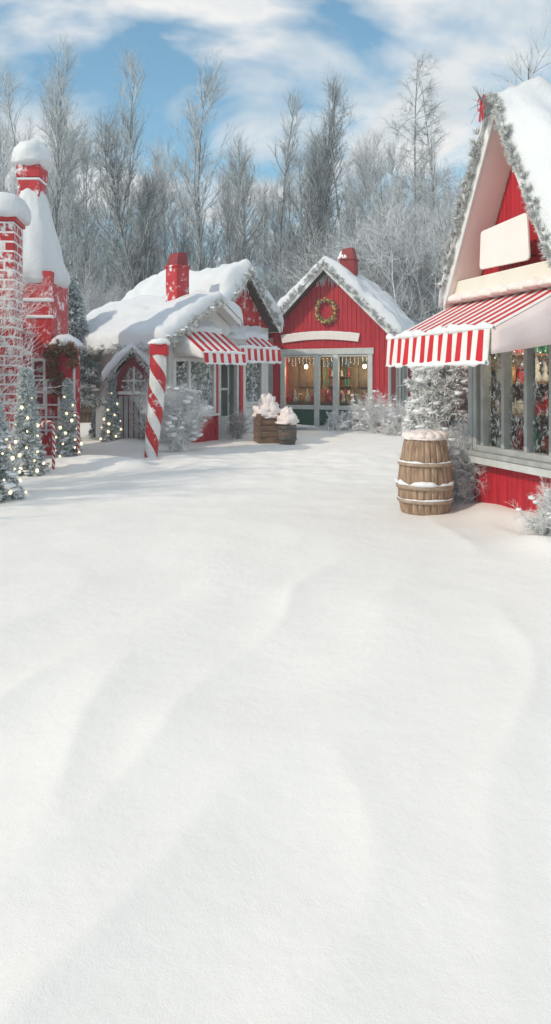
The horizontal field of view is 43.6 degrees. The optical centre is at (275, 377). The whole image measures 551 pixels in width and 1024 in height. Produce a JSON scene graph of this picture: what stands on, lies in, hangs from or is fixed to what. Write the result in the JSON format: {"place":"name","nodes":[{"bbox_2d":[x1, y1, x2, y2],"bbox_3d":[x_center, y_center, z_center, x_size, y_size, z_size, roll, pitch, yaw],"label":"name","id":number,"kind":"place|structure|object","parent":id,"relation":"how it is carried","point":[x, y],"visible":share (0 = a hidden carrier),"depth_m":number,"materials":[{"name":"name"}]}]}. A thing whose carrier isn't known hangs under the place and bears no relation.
{"place":"outdoors","nodes":[
{"label":"outdoors","id":0,"kind":"place"},
{"bbox_2d":[11,139,82,455],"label":"brick tower","id":1,"kind":"structure","parent":0,"point":[32,161],"depth_m":14.62,"materials":[{"name":"red brick"}]},
{"bbox_2d":[31,359,45,408],"bbox_3d":[-4.980,0.125,14.473,0.300,1.050,0.047,0,0,0],"label":"window","id":2,"kind":"structure","parent":1,"relation":"in","point":[44,362],"depth_m":14.45,"materials":[{"name":"white glass"}]},
{"bbox_2d":[41,337,81,397],"bbox_3d":[-4.480,-0.210,14.406,0.890,1.270,0.516,0,0,0],"label":"berry garland","id":3,"kind":"object","parent":1,"relation":"attached to","point":[55,350],"visible":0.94,"depth_m":14.36},
{"bbox_2d":[0,423,550,1023],"bbox_3d":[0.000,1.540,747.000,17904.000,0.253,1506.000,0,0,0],"label":"snow ground","id":4,"kind":"structure","parent":0,"point":[274,733],"depth_m":3.01,"materials":[{"name":"snow"}]},
{"bbox_2d":[0,109,19,191],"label":"bare tree","id":5,"kind":"object","parent":4,"relation":"on","point":[5,168],"visible":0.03,"depth_m":48.59,"materials":[{"name":"grey plant"}]},
{"bbox_2d":[0,115,21,194],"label":"bare tree","id":6,"kind":"object","parent":4,"relation":"on","point":[3,153],"visible":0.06,"depth_m":38.40,"materials":[{"name":"grey plant"}]},
{"bbox_2d":[0,390,26,502],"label":"christmas tree","id":7,"kind":"object","parent":4,"relation":"on","point":[9,473],"visible":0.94,"depth_m":8.95,"materials":[{"name":"green plant"}]},
{"bbox_2d":[0,192,30,449],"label":"chimney stack","id":8,"kind":"object","parent":4,"relation":"on","point":[15,215],"visible":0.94,"depth_m":12.30,"materials":[{"name":"brick"}]},
{"bbox_2d":[8,366,50,475],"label":"christmas tree","id":9,"kind":"object","parent":4,"relation":"on","point":[27,391],"visible":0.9,"depth_m":11.24,"materials":[{"name":"green plant"}]},
{"bbox_2d":[11,385,44,472],"bbox_3d":[-4.092,0.760,11.342,0.601,1.601,0.634,0,0,-5],"label":"light string","id":10,"kind":"object","parent":9,"relation":"attached to","point":[19,454],"visible":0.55,"depth_m":11.19,"materials":[{"name":"beige"}]},
{"bbox_2d":[0,258,69,430],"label":"frosted tree","id":11,"kind":"object","parent":4,"relation":"on","point":[12,324],"visible":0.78,"depth_m":12.10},
{"bbox_2d":[40,420,55,469],"bbox_3d":[-3.885,1.164,11.750,0.265,0.888,0.057,0,0,0],"label":"candy cane","id":12,"kind":"object","parent":4,"relation":"on","point":[51,423],"visible":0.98,"depth_m":11.73,"materials":[{"name":"red paint"}]},
{"bbox_2d":[0,27,103,271],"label":"bare tree","id":13,"kind":"object","parent":4,"relation":"on","point":[56,191],"visible":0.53,"depth_m":32.94,"materials":[{"name":"grey plant"}]},
{"bbox_2d":[50,378,83,457],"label":"christmas tree","id":14,"kind":"object","parent":4,"relation":"on","point":[63,420],"visible":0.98,"depth_m":13.90,"materials":[{"name":"green plant"}]},
{"bbox_2d":[46,136,95,282],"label":"bare tree","id":15,"kind":"object","parent":4,"relation":"on","point":[68,208],"visible":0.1,"depth_m":39.99,"materials":[{"name":"grey plant"}]},
{"bbox_2d":[68,410,79,455],"bbox_3d":[-4.105,1.172,13.950,0.286,1.017,0.057,0,0,0],"label":"candy cane","id":16,"kind":"object","parent":4,"relation":"on","point":[78,432],"visible":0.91,"depth_m":13.93,"materials":[{"name":"red paint"}]},
{"bbox_2d":[45,76,108,299],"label":"bare tree","id":17,"kind":"object","parent":4,"relation":"on","point":[83,251],"visible":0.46,"depth_m":36.71,"materials":[{"name":"grey plant"}]},
{"bbox_2d":[59,130,111,299],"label":"bare tree","id":18,"kind":"object","parent":4,"relation":"on","point":[93,208],"visible":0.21,"depth_m":41.36,"materials":[{"name":"grey plant"}]},
{"bbox_2d":[67,258,104,311],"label":"frosted sapling","id":19,"kind":"object","parent":4,"relation":"on","point":[89,288],"depth_m":29.89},
{"bbox_2d":[68,273,104,410],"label":"spruce tree","id":20,"kind":"object","parent":4,"relation":"on","point":[90,379],"visible":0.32,"depth_m":17.87,"materials":[{"name":"green plant"}]},
{"bbox_2d":[80,354,95,422],"bbox_3d":[-6.556,-0.063,25.737,3.076,3.427,3.690,0,0,-6],"label":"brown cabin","id":21,"kind":"object","parent":4,"relation":"on","point":[85,414],"visible":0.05,"depth_m":24.29,"materials":[{"name":"brown wood"}]},
{"bbox_2d":[87,406,95,437],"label":"spruce tree","id":22,"kind":"object","parent":4,"relation":"on","point":[92,432],"visible":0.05,"depth_m":18.71,"materials":[{"name":"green plant"}]},
{"bbox_2d":[71,248,120,314],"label":"frosted sapling","id":23,"kind":"object","parent":4,"relation":"on","point":[94,285],"visible":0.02,"depth_m":29.17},
{"bbox_2d":[79,184,116,298],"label":"bare tree","id":24,"kind":"object","parent":4,"relation":"on","point":[100,240],"visible":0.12,"depth_m":48.12,"materials":[{"name":"grey plant"}]},
{"bbox_2d":[77,262,128,312],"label":"frosted sapling","id":25,"kind":"object","parent":4,"relation":"on","point":[87,281],"visible":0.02,"depth_m":33.05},
{"bbox_2d":[80,281,127,314],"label":"frosted sapling","id":26,"kind":"object","parent":4,"relation":"on","point":[87,301],"visible":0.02,"depth_m":27.66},
{"bbox_2d":[80,272,131,313],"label":"frosted sapling","id":27,"kind":"object","parent":4,"relation":"on","point":[105,298],"visible":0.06,"depth_m":29.91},
{"bbox_2d":[98,371,122,442],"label":"christmas tree","id":28,"kind":"object","parent":4,"relation":"on","point":[110,402],"visible":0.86,"depth_m":16.55,"materials":[{"name":"green plant"}]},
{"bbox_2d":[90,117,137,301],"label":"bare tree","id":29,"kind":"object","parent":4,"relation":"on","point":[111,261],"visible":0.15,"depth_m":43.46,"materials":[{"name":"grey plant"}]},
{"bbox_2d":[79,41,151,299],"bbox_3d":[-7.650,-7.622,35.483,4.197,18.762,3.368,0,0,30],"label":"bare tree","id":30,"kind":"object","parent":4,"relation":"on","point":[131,130],"visible":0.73,"depth_m":34.98,"materials":[{"name":"grey plant"}]},
{"bbox_2d":[80,104,169,300],"bbox_3d":[-6.608,-5.157,30.796,4.038,13.820,4.146,0,0,0],"label":"bare tree","id":31,"kind":"object","parent":4,"relation":"on","point":[139,261],"visible":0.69,"depth_m":30.50,"materials":[{"name":"grey plant"}]},
{"bbox_2d":[98,268,161,306],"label":"frosted sapling","id":32,"kind":"object","parent":4,"relation":"on","point":[117,286],"depth_m":30.97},
{"bbox_2d":[120,146,189,276],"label":"bare tree","id":33,"kind":"object","parent":4,"relation":"on","point":[160,191],"visible":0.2,"depth_m":38.12,"materials":[{"name":"grey plant"}]},
{"bbox_2d":[125,369,186,441],"bbox_3d":[-2.769,0.605,16.476,1.669,2.036,1.652,0,0,4],"label":"frosted bush","id":34,"kind":"object","parent":4,"relation":"on","point":[135,393],"visible":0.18,"depth_m":16.37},
{"bbox_2d":[144,338,169,457],"bbox_3d":[-2.365,0.425,13.794,0.519,2.453,0.449,0,0,0],"label":"candy pole","id":35,"kind":"object","parent":4,"relation":"on","point":[158,350],"visible":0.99,"depth_m":13.66,"materials":[{"name":"red paint"}]},
{"bbox_2d":[128,148,186,271],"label":"bare tree","id":36,"kind":"object","parent":4,"relation":"on","point":[171,201],"visible":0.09,"depth_m":40.41,"materials":[{"name":"grey plant"}]},
{"bbox_2d":[78,253,249,442],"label":"white cottage","id":37,"kind":"structure","parent":4,"relation":"on","point":[212,341],"depth_m":17.34,"materials":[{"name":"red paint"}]},
{"bbox_2d":[81,340,148,356],"bbox_3d":[-4.414,-0.734,17.457,4.787,0.430,0.442,0,0,40],"label":"pine garland","id":38,"kind":"object","parent":37,"relation":"attached to","point":[96,350],"visible":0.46,"depth_m":17.11},
{"bbox_2d":[105,349,149,383],"bbox_3d":[-3.366,-0.286,16.399,1.397,0.996,0.288,0,0,-4],"label":"pine garland","id":39,"kind":"object","parent":37,"relation":"attached to","point":[110,375],"visible":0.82,"depth_m":16.36},
{"bbox_2d":[117,362,148,438],"bbox_3d":[-3.437,0.610,16.701,0.790,2.000,0.092,0,0,-4],"label":"arched door","id":40,"kind":"structure","parent":37,"relation":"in","point":[129,430],"depth_m":16.71,"materials":[{"name":"grey wood"}]},
{"bbox_2d":[173,357,219,415],"bbox_3d":[-2.007,0.240,17.166,0.200,1.460,1.570,0,0,40],"label":"window","id":41,"kind":"structure","parent":37,"relation":"in","point":[188,361],"depth_m":17.33,"materials":[{"name":"grey glass"}]},
{"bbox_2d":[166,297,229,347],"bbox_3d":[-1.885,-1.367,16.634,0.431,1.359,2.064,0,0,39],"label":"pine garland","id":42,"kind":"object","parent":37,"relation":"attached to","point":[189,328],"visible":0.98,"depth_m":16.53},
{"bbox_2d":[220,364,229,438],"bbox_3d":[-1.332,0.570,18.118,0.086,2.080,0.602,0,0,22],"label":"door","id":43,"kind":"structure","parent":37,"relation":"in","point":[223,426],"depth_m":18.17,"materials":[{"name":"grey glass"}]},
{"bbox_2d":[136,132,205,270],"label":"bare tree","id":44,"kind":"object","parent":4,"relation":"on","point":[182,246],"visible":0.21,"depth_m":42.43,"materials":[{"name":"grey plant"}]},
{"bbox_2d":[136,374,214,452],"bbox_3d":[-1.932,0.771,14.913,1.896,1.787,1.820,0,0,-43],"label":"frosted bush","id":45,"kind":"object","parent":4,"relation":"on","point":[181,419],"visible":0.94,"depth_m":14.72,"materials":[{"name":"plant"}]},
{"bbox_2d":[166,182,203,270],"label":"bare tree","id":46,"kind":"object","parent":4,"relation":"on","point":[183,226],"visible":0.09,"depth_m":44.73,"materials":[{"name":"grey plant"}]},
{"bbox_2d":[151,38,246,270],"bbox_3d":[-3.824,-7.896,35.064,4.771,19.357,5.205,0,0,14],"label":"bare tree","id":47,"kind":"object","parent":4,"relation":"on","point":[196,191],"visible":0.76,"depth_m":34.88,"materials":[{"name":"grey plant"}]},
{"bbox_2d":[121,259,283,432],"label":"gabled cottage","id":48,"kind":"structure","parent":4,"relation":"on","point":[260,350],"depth_m":19.67,"materials":[{"name":"red wood"}]},
{"bbox_2d":[230,266,254,301],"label":"pine garland","id":49,"kind":"object","parent":48,"relation":"attached to","point":[240,288],"visible":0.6,"depth_m":18.93},
{"bbox_2d":[246,363,262,406],"bbox_3d":[-0.720,0.085,19.878,0.200,1.510,1.180,0,0,40],"label":"window","id":50,"kind":"structure","parent":48,"relation":"in","point":[251,403],"depth_m":20.16,"materials":[{"name":"grey glass"}]},
{"bbox_2d":[249,266,283,327],"bbox_3d":[-0.247,-2.306,19.807,0.405,1.731,1.624,0,0,40],"label":"pine garland","id":51,"kind":"object","parent":48,"relation":"on","point":[262,292],"visible":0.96,"depth_m":19.73},
{"bbox_2d":[183,177,241,270],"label":"bare tree","id":52,"kind":"object","parent":4,"relation":"on","point":[207,240],"visible":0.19,"depth_m":42.65,"materials":[{"name":"grey plant"}]},
{"bbox_2d":[223,404,251,440],"bbox_3d":[-0.946,1.148,17.732,0.955,1.083,0.870,0,0,-6],"label":"frosted bush","id":53,"kind":"object","parent":4,"relation":"on","point":[238,425],"visible":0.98,"depth_m":17.74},
{"bbox_2d":[210,159,266,269],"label":"bare tree","id":54,"kind":"object","parent":4,"relation":"on","point":[220,200],"visible":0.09,"depth_m":44.00,"materials":[{"name":"grey plant"}]},
{"bbox_2d":[207,142,272,272],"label":"bare tree","id":55,"kind":"object","parent":4,"relation":"on","point":[224,211],"visible":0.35,"depth_m":39.67,"materials":[{"name":"grey plant"}]},
{"bbox_2d":[214,122,275,272],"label":"bare tree","id":56,"kind":"object","parent":4,"relation":"on","point":[240,198],"visible":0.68,"depth_m":35.19,"materials":[{"name":"grey plant"}]},
{"bbox_2d":[232,170,277,289],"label":"bare tree","id":57,"kind":"object","parent":4,"relation":"on","point":[263,206],"visible":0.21,"depth_m":46.46,"materials":[{"name":"grey plant"}]},
{"bbox_2d":[252,393,280,442],"bbox_3d":[-0.191,0.970,16.910,0.832,1.226,0.620,0,0,-14],"label":"crate planter","id":58,"kind":"object","parent":4,"relation":"on","point":[267,410],"visible":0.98,"depth_m":16.68,"materials":[{"name":"brown wood"}]},
{"bbox_2d":[257,186,299,292],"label":"bare tree","id":59,"kind":"object","parent":4,"relation":"on","point":[284,231],"visible":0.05,"depth_m":43.77,"materials":[{"name":"grey plant"}]},
{"bbox_2d":[255,84,305,300],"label":"bare tree","id":60,"kind":"object","parent":4,"relation":"on","point":[277,248],"visible":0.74,"depth_m":35.86,"materials":[{"name":"grey plant"}]},
{"bbox_2d":[259,154,301,286],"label":"bare tree","id":61,"kind":"object","parent":4,"relation":"on","point":[290,210],"visible":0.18,"depth_m":43.75,"materials":[{"name":"grey plant"}]},
{"bbox_2d":[275,406,298,444],"bbox_3d":[0.275,1.159,16.758,0.620,0.926,0.620,0,0,0],"label":"tub planter","id":62,"kind":"object","parent":4,"relation":"on","point":[287,421],"visible":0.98,"depth_m":16.57,"materials":[{"name":"wood"}]},
{"bbox_2d":[258,245,327,299],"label":"frosted sapling","id":63,"kind":"object","parent":4,"relation":"on","point":[289,281],"visible":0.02,"depth_m":35.39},
{"bbox_2d":[267,119,337,282],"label":"bare tree","id":64,"kind":"object","parent":4,"relation":"on","point":[300,190],"visible":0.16,"depth_m":39.22,"materials":[{"name":"grey plant"}]},
{"bbox_2d":[288,62,359,281],"bbox_3d":[2.234,-6.327,32.067,3.748,16.228,4.417,0,0,0],"label":"bare tree","id":65,"kind":"object","parent":4,"relation":"on","point":[319,200],"visible":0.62,"depth_m":31.13,"materials":[{"name":"grey plant"}]},
{"bbox_2d":[317,158,345,256],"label":"bare tree","id":66,"kind":"object","parent":4,"relation":"on","point":[335,214],"visible":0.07,"depth_m":46.88,"materials":[{"name":"grey plant"}]},
{"bbox_2d":[318,110,367,259],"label":"bare tree","id":67,"kind":"object","parent":4,"relation":"on","point":[338,204],"visible":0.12,"depth_m":33.02,"materials":[{"name":"grey plant"}]},
{"bbox_2d":[268,247,418,429],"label":"red shop","id":68,"kind":"structure","parent":4,"relation":"on","point":[285,377],"depth_m":21.82,"materials":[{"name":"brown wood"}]},
{"bbox_2d":[278,260,324,312],"bbox_3d":[0.430,-2.435,21.754,2.524,2.452,0.376,0,0,23],"label":"pine garland","id":69,"kind":"object","parent":68,"relation":"attached to","point":[310,275],"visible":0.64,"depth_m":21.53},
{"bbox_2d":[281,331,359,342],"bbox_3d":[1.389,-1.295,21.786,2.625,0.367,0.052,0,0,22],"label":"plank sign","id":70,"kind":"object","parent":68,"relation":"attached to","point":[318,335],"visible":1,"depth_m":21.75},
{"bbox_2d":[314,297,337,324],"bbox_3d":[1.595,-2.112,21.674,0.829,0.928,0.288,0,0,22],"label":"wreath","id":71,"kind":"object","parent":68,"relation":"attached to","point":[333,305],"visible":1,"depth_m":21.63,"materials":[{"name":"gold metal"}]},
{"bbox_2d":[280,348,373,427],"bbox_3d":[1.588,0.355,21.769,3.120,2.550,0.160,0,0,22],"label":"window","id":72,"kind":"structure","parent":68,"relation":"in","point":[313,415],"depth_m":21.80,"materials":[{"name":"white wood"}]},
{"bbox_2d":[320,258,398,334],"bbox_3d":[2.533,-2.440,20.901,2.507,2.534,0.370,0,0,22],"label":"pine garland","id":73,"kind":"object","parent":68,"relation":"attached to","point":[335,275],"visible":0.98,"depth_m":20.85},
{"bbox_2d":[395,366,407,413],"bbox_3d":[4.156,0.285,22.705,0.200,1.710,1.900,0,0,22],"label":"window","id":74,"kind":"structure","parent":68,"relation":"in","point":[401,373],"depth_m":22.92,"materials":[{"name":"clear glass"}]},
{"bbox_2d":[261,204,426,291],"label":"frosted sapling","id":75,"kind":"object","parent":4,"relation":"on","point":[327,255],"visible":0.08,"depth_m":28.18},
{"bbox_2d":[324,408,366,431],"bbox_3d":[2.073,1.384,19.664,1.294,1.146,1.509,0,0,-20],"label":"frosted bush","id":76,"kind":"object","parent":4,"relation":"on","point":[336,422],"visible":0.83,"depth_m":19.55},
{"bbox_2d":[258,182,455,323],"bbox_3d":[4.978,-3.204,26.968,10.192,9.874,10.525,0,0,38],"label":"frosted sapling","id":77,"kind":"object","parent":4,"relation":"on","point":[419,260],"visible":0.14,"depth_m":25.42,"materials":[{"name":"plant"}]},
{"bbox_2d":[333,125,393,262],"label":"bare tree","id":78,"kind":"object","parent":4,"relation":"on","point":[364,186],"visible":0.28,"depth_m":41.84,"materials":[{"name":"grey plant"}]},
{"bbox_2d":[333,125,399,252],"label":"bare tree","id":79,"kind":"object","parent":4,"relation":"on","point":[364,181],"visible":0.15,"depth_m":42.89,"materials":[{"name":"grey plant"}]},
{"bbox_2d":[280,175,457,322],"bbox_3d":[4.743,-3.582,29.790,11.336,10.635,10.978,0,0,43],"label":"frosted sapling","id":80,"kind":"object","parent":4,"relation":"on","point":[394,240],"visible":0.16,"depth_m":26.65,"materials":[{"name":"plant"}]},
{"bbox_2d":[344,386,403,433],"bbox_3d":[2.842,1.135,19.614,2.123,1.830,2.012,0,0,-19],"label":"frosted bush","id":81,"kind":"object","parent":4,"relation":"on","point":[371,413],"visible":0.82,"depth_m":19.50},
{"bbox_2d":[351,165,413,246],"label":"bare tree","id":82,"kind":"object","parent":4,"relation":"on","point":[386,199],"visible":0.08,"depth_m":41.75,"materials":[{"name":"grey plant"}]},
{"bbox_2d":[349,147,424,259],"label":"bare tree","id":83,"kind":"object","parent":4,"relation":"on","point":[380,194],"visible":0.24,"depth_m":31.35,"materials":[{"name":"grey plant"}]},
{"bbox_2d":[330,217,443,322],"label":"frosted sapling","id":84,"kind":"object","parent":4,"relation":"on","point":[423,309],"visible":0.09,"depth_m":25.52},
{"bbox_2d":[366,398,408,436],"bbox_3d":[3.567,1.389,18.900,1.950,1.841,1.959,0,0,-33],"label":"frosted bush","id":85,"kind":"object","parent":4,"relation":"on","point":[394,423],"visible":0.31,"depth_m":18.90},
{"bbox_2d":[371,131,412,222],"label":"bare tree","id":86,"kind":"object","parent":4,"relation":"on","point":[393,160],"visible":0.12,"depth_m":47.64,"materials":[{"name":"grey plant"}]},
{"bbox_2d":[333,196,454,312],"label":"frosted sapling","id":87,"kind":"object","parent":4,"relation":"on","point":[404,237],"visible":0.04,"depth_m":27.12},
{"bbox_2d":[350,180,460,321],"bbox_3d":[8.091,-3.341,27.918,10.476,10.149,10.819,0,0,24],"label":"frosted sapling","id":88,"kind":"object","parent":4,"relation":"on","point":[417,272],"visible":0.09,"depth_m":25.76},
{"bbox_2d":[375,247,442,324],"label":"frosted sapling","id":89,"kind":"object","parent":4,"relation":"on","point":[413,290],"depth_m":25.87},
{"bbox_2d":[379,49,457,246],"bbox_3d":[6.861,-7.243,33.757,4.460,18.012,4.341,0,0,27],"label":"bare tree","id":90,"kind":"object","parent":4,"relation":"on","point":[414,129],"visible":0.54,"depth_m":33.55,"materials":[{"name":"grey plant"}]},
{"bbox_2d":[400,140,442,243],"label":"bare tree","id":91,"kind":"object","parent":4,"relation":"on","point":[417,197],"visible":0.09,"depth_m":41.21,"materials":[{"name":"grey plant"}]},
{"bbox_2d":[395,429,454,515],"bbox_3d":[1.798,1.120,8.300,0.721,1.006,0.700,0,0,-17],"label":"barrel","id":92,"kind":"object","parent":4,"relation":"on","point":[424,481],"visible":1,"depth_m":8.05,"materials":[{"name":"brown wood"}]},
{"bbox_2d":[401,121,457,237],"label":"bare tree","id":93,"kind":"object","parent":4,"relation":"on","point":[434,164],"visible":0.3,"depth_m":32.18,"materials":[{"name":"grey plant"}]},
{"bbox_2d":[401,80,457,227],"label":"bare tree","id":94,"kind":"object","parent":4,"relation":"on","point":[430,108],"visible":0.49,"depth_m":35.98,"materials":[{"name":"grey plant"}]},
{"bbox_2d":[393,365,467,492],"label":"snowy tree","id":95,"kind":"object","parent":4,"relation":"on","point":[439,395],"visible":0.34,"depth_m":9.37,"materials":[{"name":"white plant"}]},
{"bbox_2d":[421,164,458,233],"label":"bare tree","id":96,"kind":"object","parent":4,"relation":"on","point":[446,190],"visible":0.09,"depth_m":40.37,"materials":[{"name":"grey plant"}]},
{"bbox_2d":[395,414,488,504],"bbox_3d":[2.308,0.994,8.854,1.528,1.455,1.567,0,0,-23],"label":"frosted bush","id":97,"kind":"object","parent":4,"relation":"on","point":[464,474],"visible":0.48,"depth_m":8.59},
{"bbox_2d":[440,161,467,209],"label":"bare tree","id":98,"kind":"object","parent":4,"relation":"on","point":[459,187],"visible":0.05,"depth_m":39.78,"materials":[{"name":"grey plant"}]},
{"bbox_2d":[386,76,550,512],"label":"awning kiosk","id":99,"kind":"object","parent":4,"relation":"on","point":[481,321],"visible":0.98,"depth_m":7.64,"materials":[{"name":"red wood"}]},
{"bbox_2d":[435,94,491,291],"bbox_3d":[2.188,-2.087,7.998,0.237,2.073,1.137,0,0,-18],"label":"pine garland","id":100,"kind":"object","parent":99,"relation":"attached to","point":[469,174],"visible":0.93,"depth_m":8.00},
{"bbox_2d":[472,86,488,121],"bbox_3d":[2.226,-2.997,7.501,0.110,0.442,0.400,0,0,-13],"label":"twig bow","id":101,"kind":"object","parent":99,"relation":"attached to","point":[481,106],"visible":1,"depth_m":7.49,"materials":[{"name":"red paint"}]},
{"bbox_2d":[462,316,550,477],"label":"window","id":102,"kind":"structure","parent":99,"relation":"in","point":[528,461],"depth_m":7.93,"materials":[{"name":"white wood"}]},
{"bbox_2d":[480,213,535,268],"bbox_3d":[2.623,-1.470,7.572,0.298,0.500,0.860,0,0,-18],"label":"gable sign","id":103,"kind":"object","parent":99,"relation":"attached to","point":[507,242],"visible":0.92,"depth_m":7.46,"materials":[{"name":"wood"}]},
{"bbox_2d":[484,89,550,266],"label":"pine garland","id":104,"kind":"object","parent":99,"relation":"attached to","point":[504,130],"visible":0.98,"depth_m":7.02},
{"bbox_2d":[515,422,522,448],"bbox_3d":[3.004,0.716,8.497,0.088,0.329,0.088,0,0,-25],"label":"bottle","id":105,"kind":"object","parent":99,"relation":"in","point":[518,437],"visible":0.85,"depth_m":8.47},
{"bbox_2d":[514,401,523,413],"bbox_3d":[3.004,0.368,8.497,0.118,0.164,0.118,0,0,-21],"label":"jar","id":106,"kind":"object","parent":99,"relation":"in","point":[518,405],"visible":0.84,"depth_m":8.45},
{"bbox_2d":[535,356,541,381],"bbox_3d":[3.251,-0.112,8.578,0.132,0.324,0.132,0,0,-13],"label":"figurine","id":107,"kind":"object","parent":99,"relation":"in","point":[537,368],"visible":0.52,"depth_m":8.54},
{"bbox_2d":[542,361,548,381],"bbox_3d":[3.374,-0.079,8.619,0.106,0.259,0.106,0,0,-8],"label":"figurine","id":108,"kind":"object","parent":99,"relation":"in","point":[545,376],"visible":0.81,"depth_m":8.59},
{"bbox_2d":[490,50,543,86],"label":"bare tree","id":109,"kind":"object","parent":4,"relation":"on","point":[511,69],"visible":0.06,"depth_m":17.87,"materials":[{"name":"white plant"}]},
{"bbox_2d":[498,15,550,88],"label":"bare tree","id":110,"kind":"object","parent":4,"relation":"on","point":[528,69],"visible":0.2,"depth_m":15.58,"materials":[{"name":"grey plant"}]},
{"bbox_2d":[507,474,550,535],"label":"frosted bush","id":111,"kind":"object","parent":4,"relation":"on","point":[541,524],"visible":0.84,"depth_m":6.65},
{"bbox_2d":[0,0,550,295],"label":"sky","id":112,"kind":"structure","parent":0,"point":[271,45],"materials":[{"name":"blue"}]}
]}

